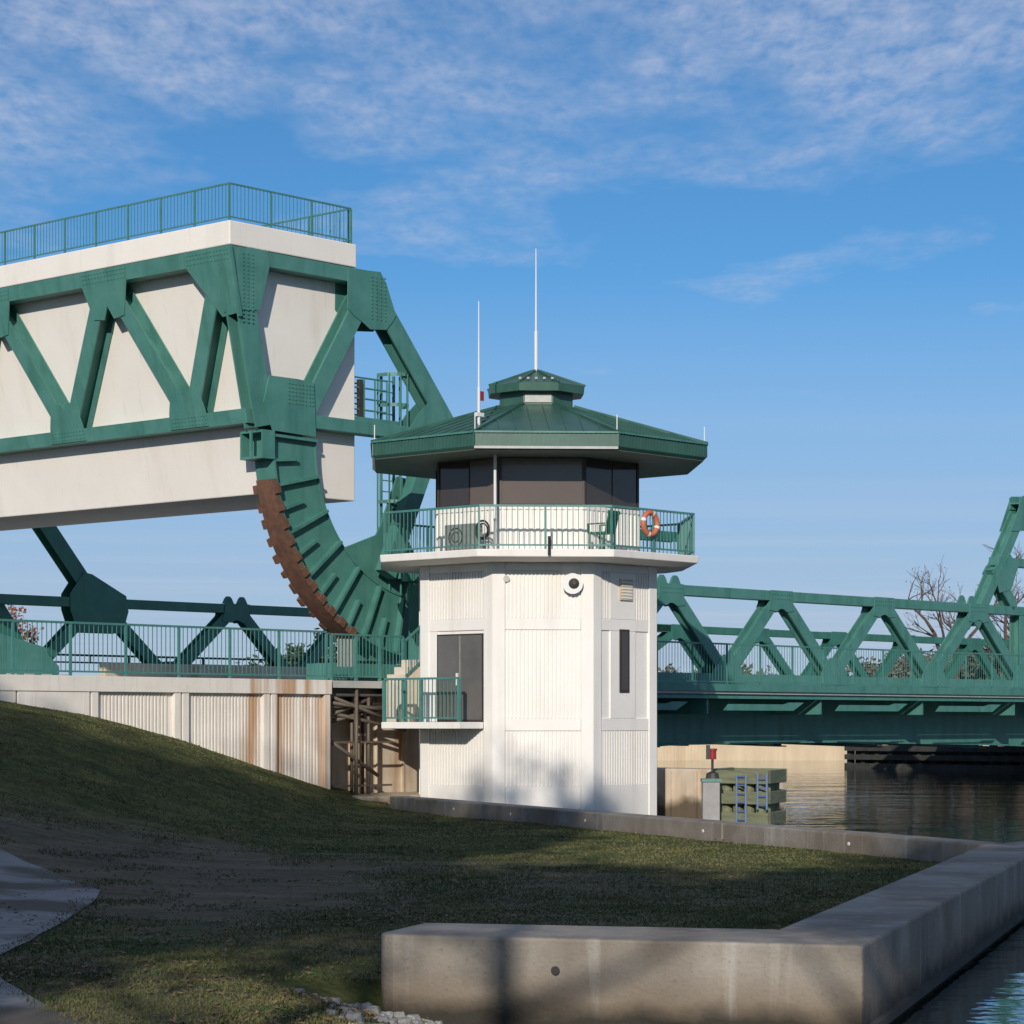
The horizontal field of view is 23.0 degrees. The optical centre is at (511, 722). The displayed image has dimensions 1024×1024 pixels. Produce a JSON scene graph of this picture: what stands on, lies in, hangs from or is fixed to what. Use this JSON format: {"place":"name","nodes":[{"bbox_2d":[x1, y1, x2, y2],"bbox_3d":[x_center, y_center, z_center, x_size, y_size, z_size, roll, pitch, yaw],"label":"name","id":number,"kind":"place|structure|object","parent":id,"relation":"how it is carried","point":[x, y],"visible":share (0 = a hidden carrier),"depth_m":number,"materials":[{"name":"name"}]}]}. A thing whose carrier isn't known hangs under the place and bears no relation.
{"place":"outdoors","nodes":[
{"label":"outdoors","id":0,"kind":"place"},
{"bbox_2d":[0,849,99,1023],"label":"path","id":1,"kind":"structure","parent":0,"point":[19,876],"depth_m":27.81,"materials":[{"name":"concrete"}]},
{"bbox_2d":[332,688,381,697],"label":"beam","id":2,"kind":"structure","parent":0,"point":[360,690],"depth_m":63.93,"materials":[{"name":"metal"}]},
{"bbox_2d":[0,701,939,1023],"bbox_3d":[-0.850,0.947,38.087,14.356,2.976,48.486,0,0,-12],"label":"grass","id":3,"kind":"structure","parent":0,"point":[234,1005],"depth_m":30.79,"materials":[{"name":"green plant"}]},
{"bbox_2d":[0,701,940,1023],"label":"ground","id":4,"kind":"structure","parent":0,"point":[32,837],"depth_m":35.26,"materials":[{"name":"green plant"}]},
{"bbox_2d":[0,674,331,788],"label":"retaining wall","id":5,"kind":"structure","parent":4,"relation":"on","point":[281,726],"depth_m":60.17,"materials":[{"name":"white concrete"}]},
{"bbox_2d":[0,619,327,679],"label":"walkway railing","id":6,"kind":"object","parent":5,"relation":"on","point":[125,671],"visible":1,"depth_m":58.95,"materials":[{"name":"teal metal"}]},
{"bbox_2d":[294,988,442,1023],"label":"gravel","id":7,"kind":"structure","parent":4,"relation":"on","point":[402,1017],"depth_m":20.12,"materials":[{"name":"grey gravel"}]},
{"bbox_2d":[332,697,419,803],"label":"abutment","id":8,"kind":"object","parent":4,"relation":"on","point":[395,763],"visible":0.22,"depth_m":65.75,"materials":[{"name":"concrete"}]},
{"bbox_2d":[330,689,405,794],"bbox_3d":[-3.964,0.490,64.345,1.197,2.680,2.838,0,0,42],"label":"pipe rack","id":9,"kind":"object","parent":8,"relation":"on","point":[363,706],"visible":0.7,"depth_m":63.92,"materials":[{"name":"metal"}]},
{"bbox_2d":[329,633,404,687],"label":"walkway gate","id":10,"kind":"structure","parent":9,"relation":"on","point":[347,652],"depth_m":63.53,"materials":[{"name":"green metal"}]},
{"bbox_2d":[0,182,1023,747],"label":"bascule bridge","id":11,"kind":"structure","parent":8,"relation":"on","point":[208,368],"depth_m":67.61,"materials":[{"name":"metal"}]},
{"bbox_2d":[99,663,305,679],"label":"road barrier","id":12,"kind":"object","parent":11,"relation":"on","point":[284,670],"visible":0.24,"depth_m":86.39,"materials":[{"name":"metal"}]},
{"bbox_2d":[55,654,400,665],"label":"road railing","id":13,"kind":"object","parent":11,"relation":"on","point":[132,656],"visible":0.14,"depth_m":89.38,"materials":[{"name":"metal"}]},
{"bbox_2d":[640,496,1023,678],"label":"bridge portal","id":14,"kind":"object","parent":11,"relation":"attached to","point":[1002,566],"visible":0.45,"depth_m":90.39,"materials":[{"name":"green paint"}]},
{"bbox_2d":[0,708,907,1023],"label":"fallen leaves","id":15,"kind":"object","parent":4,"relation":"on","point":[316,922],"visible":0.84,"depth_m":26.95,"materials":[{"name":"brown plant"}]},
{"bbox_2d":[370,249,708,814],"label":"control tower","id":16,"kind":"structure","parent":4,"relation":"on","point":[537,679],"depth_m":60.99,"materials":[{"name":"paint"}]},
{"bbox_2d":[386,626,419,721],"bbox_3d":[-2.504,-1.250,64.460,0.705,2.801,1.550,0,0,42],"label":"concrete stair","id":17,"kind":"object","parent":16,"relation":"attached to","point":[408,668],"visible":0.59,"depth_m":63.98,"materials":[{"name":"green paint"}]},
{"bbox_2d":[436,463,437,507],"bbox_3d":[-1.873,-5.851,63.378,0.040,1.198,2.084,0,0,-3],"label":"cabin window","id":18,"kind":"structure","parent":16,"relation":"in","point":[437,463],"depth_m":62.34,"materials":[{"name":"black glass"}]},
{"bbox_2d":[437,633,483,721],"bbox_3d":[-1.261,-1.085,61.252,1.540,2.130,0.120,0,0,42],"label":"door","id":19,"kind":"structure","parent":16,"relation":"in","point":[458,655],"depth_m":61.14,"materials":[{"name":"grey metal"}]},
{"bbox_2d":[445,523,482,550],"bbox_3d":[-1.175,-4.436,60.793,0.960,0.668,0.360,0,0,42],"label":"air conditioner","id":20,"kind":"object","parent":16,"relation":"on","point":[464,537],"visible":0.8,"depth_m":60.60,"materials":[{"name":"metal"}]},
{"bbox_2d":[438,457,499,508],"bbox_3d":[-1.035,-5.851,61.697,2.084,1.198,0.120,0,0,42],"label":"cabin window","id":21,"kind":"structure","parent":16,"relation":"in","point":[463,482],"depth_m":61.70,"materials":[{"name":"grey glass"}]},
{"bbox_2d":[475,520,489,539],"bbox_3d":[-0.713,-4.600,60.230,0.484,0.484,0.059,0,0,42],"label":"hose coil","id":22,"kind":"object","parent":16,"relation":"hanging from","point":[487,532],"visible":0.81,"depth_m":60.18,"materials":[{"name":"rubber"}]},
{"bbox_2d":[500,457,583,504],"bbox_3d":[0.724,-5.851,61.063,2.084,1.198,0.120,0,0,-3],"label":"cabin window","id":23,"kind":"structure","parent":16,"relation":"in","point":[523,480],"depth_m":61.03,"materials":[{"name":"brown glass"}]},
{"bbox_2d":[587,510,619,548],"bbox_3d":[2.196,-4.572,60.233,0.610,0.940,0.550,0,0,37],"label":"plastic chair","id":24,"kind":"object","parent":16,"relation":"on","point":[603,533],"visible":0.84,"depth_m":60.15,"materials":[{"name":"green plastic"}]},
{"bbox_2d":[584,457,638,510],"bbox_3d":[2.412,-5.851,61.858,0.120,1.198,2.084,0,0,42],"label":"cabin window","id":25,"kind":"structure","parent":16,"relation":"in","point":[606,482],"depth_m":61.84,"materials":[{"name":"grey glass"}]},
{"bbox_2d":[619,629,629,692],"bbox_3d":[2.744,-1.500,61.516,0.032,1.540,0.360,0,0,42],"label":"slit window","id":26,"kind":"structure","parent":16,"relation":"in","point":[624,634],"depth_m":61.47,"materials":[{"name":"black glass"}]},
{"bbox_2d":[641,510,659,536],"bbox_3d":[3.328,-4.790,60.736,0.133,0.662,0.662,0,0,42],"label":"life ring","id":27,"kind":"object","parent":16,"relation":"hanging from","point":[654,515],"visible":1,"depth_m":60.66,"materials":[{"name":"orange plastic"}]},
{"bbox_2d":[381,796,1023,1023],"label":"seawall","id":28,"kind":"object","parent":4,"relation":"on","point":[888,953],"visible":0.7,"depth_m":20.72,"materials":[{"name":"concrete"}]},
{"bbox_2d":[0,0,1023,675],"label":"sky","id":29,"kind":"structure","parent":0,"point":[791,232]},
{"bbox_2d":[657,760,1023,1023],"bbox_3d":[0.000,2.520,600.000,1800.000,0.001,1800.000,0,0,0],"label":"water","id":30,"kind":"structure","parent":0,"point":[985,986],"depth_m":69.08,"materials":[{"name":"black liquid"}]},
{"bbox_2d":[701,782,719,819],"bbox_3d":[4.580,2.610,58.140,0.400,2.480,0.400,0,0,0],"label":"concrete post","id":31,"kind":"object","parent":30,"relation":"in","point":[710,800],"visible":0.45,"depth_m":57.94,"materials":[{"name":"white concrete"}]},
{"bbox_2d":[700,745,721,781],"bbox_3d":[4.590,0.944,58.140,0.460,0.848,0.440,0,0,0],"label":"navigation light","id":32,"kind":"object","parent":31,"relation":"on","point":[712,776],"visible":1,"depth_m":58.04,"materials":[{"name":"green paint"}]},
{"bbox_2d":[657,767,783,818],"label":"pier wall","id":33,"kind":"structure","parent":30,"relation":"in","point":[678,792],"depth_m":65.06,"materials":[{"name":"concrete"}]},
{"bbox_2d":[714,767,786,824],"bbox_3d":[5.580,2.462,59.145,1.550,2.776,2.431,0,0,20],"label":"timber dolphin","id":34,"kind":"object","parent":30,"relation":"in","point":[752,795],"visible":0.6,"depth_m":58.36,"materials":[{"name":"green wood"}]},
{"bbox_2d":[657,744,988,759],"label":"bulkhead","id":35,"kind":"object","parent":30,"relation":"in","point":[787,752],"visible":0.06,"depth_m":167.60,"materials":[{"name":"beige concrete"}]},
{"bbox_2d":[844,745,1023,770],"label":"timber fender","id":36,"kind":"object","parent":30,"relation":"in","point":[997,758],"visible":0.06,"depth_m":134.43,"materials":[{"name":"black wood"}]},
{"bbox_3d":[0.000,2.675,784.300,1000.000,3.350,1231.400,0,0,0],"label":"far bank","id":37,"kind":"structure","parent":0,"visible":0},
{"bbox_2d":[8,605,43,643],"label":"bare tree","id":38,"kind":"object","parent":37,"relation":"on","point":[15,610],"visible":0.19,"depth_m":181.36,"materials":[{"name":"brown plant"}]},
{"bbox_2d":[236,643,336,665],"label":"bank tree","id":39,"kind":"object","parent":37,"relation":"on","point":[300,652],"visible":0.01,"depth_m":186.49,"materials":[{"name":"green plant"}]},
{"bbox_2d":[248,628,375,665],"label":"bank tree","id":40,"kind":"object","parent":37,"relation":"on","point":[290,655],"visible":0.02,"depth_m":185.44,"materials":[{"name":"green plant"}]},
{"bbox_2d":[658,663,681,672],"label":"bank tree","id":41,"kind":"object","parent":37,"relation":"on","point":[671,669],"visible":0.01,"depth_m":183.87,"materials":[{"name":"green plant"}]},
{"bbox_2d":[697,663,777,674],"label":"bank tree","id":42,"kind":"object","parent":37,"relation":"on","point":[751,666],"visible":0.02,"depth_m":190.83,"materials":[{"name":"green plant"}]},
{"bbox_2d":[847,659,875,676],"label":"bank tree","id":43,"kind":"object","parent":37,"relation":"on","point":[848,674],"visible":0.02,"depth_m":186.03,"materials":[{"name":"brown plant"}]},
{"bbox_2d":[847,656,903,677],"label":"bank tree","id":44,"kind":"object","parent":37,"relation":"on","point":[866,669],"visible":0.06,"depth_m":185.59,"materials":[{"name":"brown plant"}]},
{"bbox_2d":[871,651,910,677],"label":"bank tree","id":45,"kind":"object","parent":37,"relation":"on","point":[893,670],"visible":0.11,"depth_m":185.13,"materials":[{"name":"green plant"}]},
{"bbox_2d":[896,648,960,677],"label":"bank tree","id":46,"kind":"object","parent":37,"relation":"on","point":[924,656],"visible":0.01,"depth_m":190.28,"materials":[{"name":"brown plant"}]},
{"bbox_2d":[924,637,1001,678],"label":"bank tree","id":47,"kind":"object","parent":37,"relation":"on","point":[929,659],"visible":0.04,"depth_m":184.31,"materials":[{"name":"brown plant"}]},
{"bbox_2d":[903,558,1023,678],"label":"bare tree","id":48,"kind":"object","parent":37,"relation":"on","point":[949,625],"visible":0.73,"depth_m":170.49,"materials":[{"name":"brown plant"}]},
{"bbox_2d":[931,646,1003,679],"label":"bank tree","id":49,"kind":"object","parent":37,"relation":"on","point":[975,663],"visible":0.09,"depth_m":181.81,"materials":[{"name":"brown plant"}]},
{"bbox_2d":[983,544,1023,652],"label":"bare tree","id":50,"kind":"object","parent":37,"relation":"on","point":[1005,627],"visible":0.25,"depth_m":173.83,"materials":[{"name":"brown plant"}]}
]}

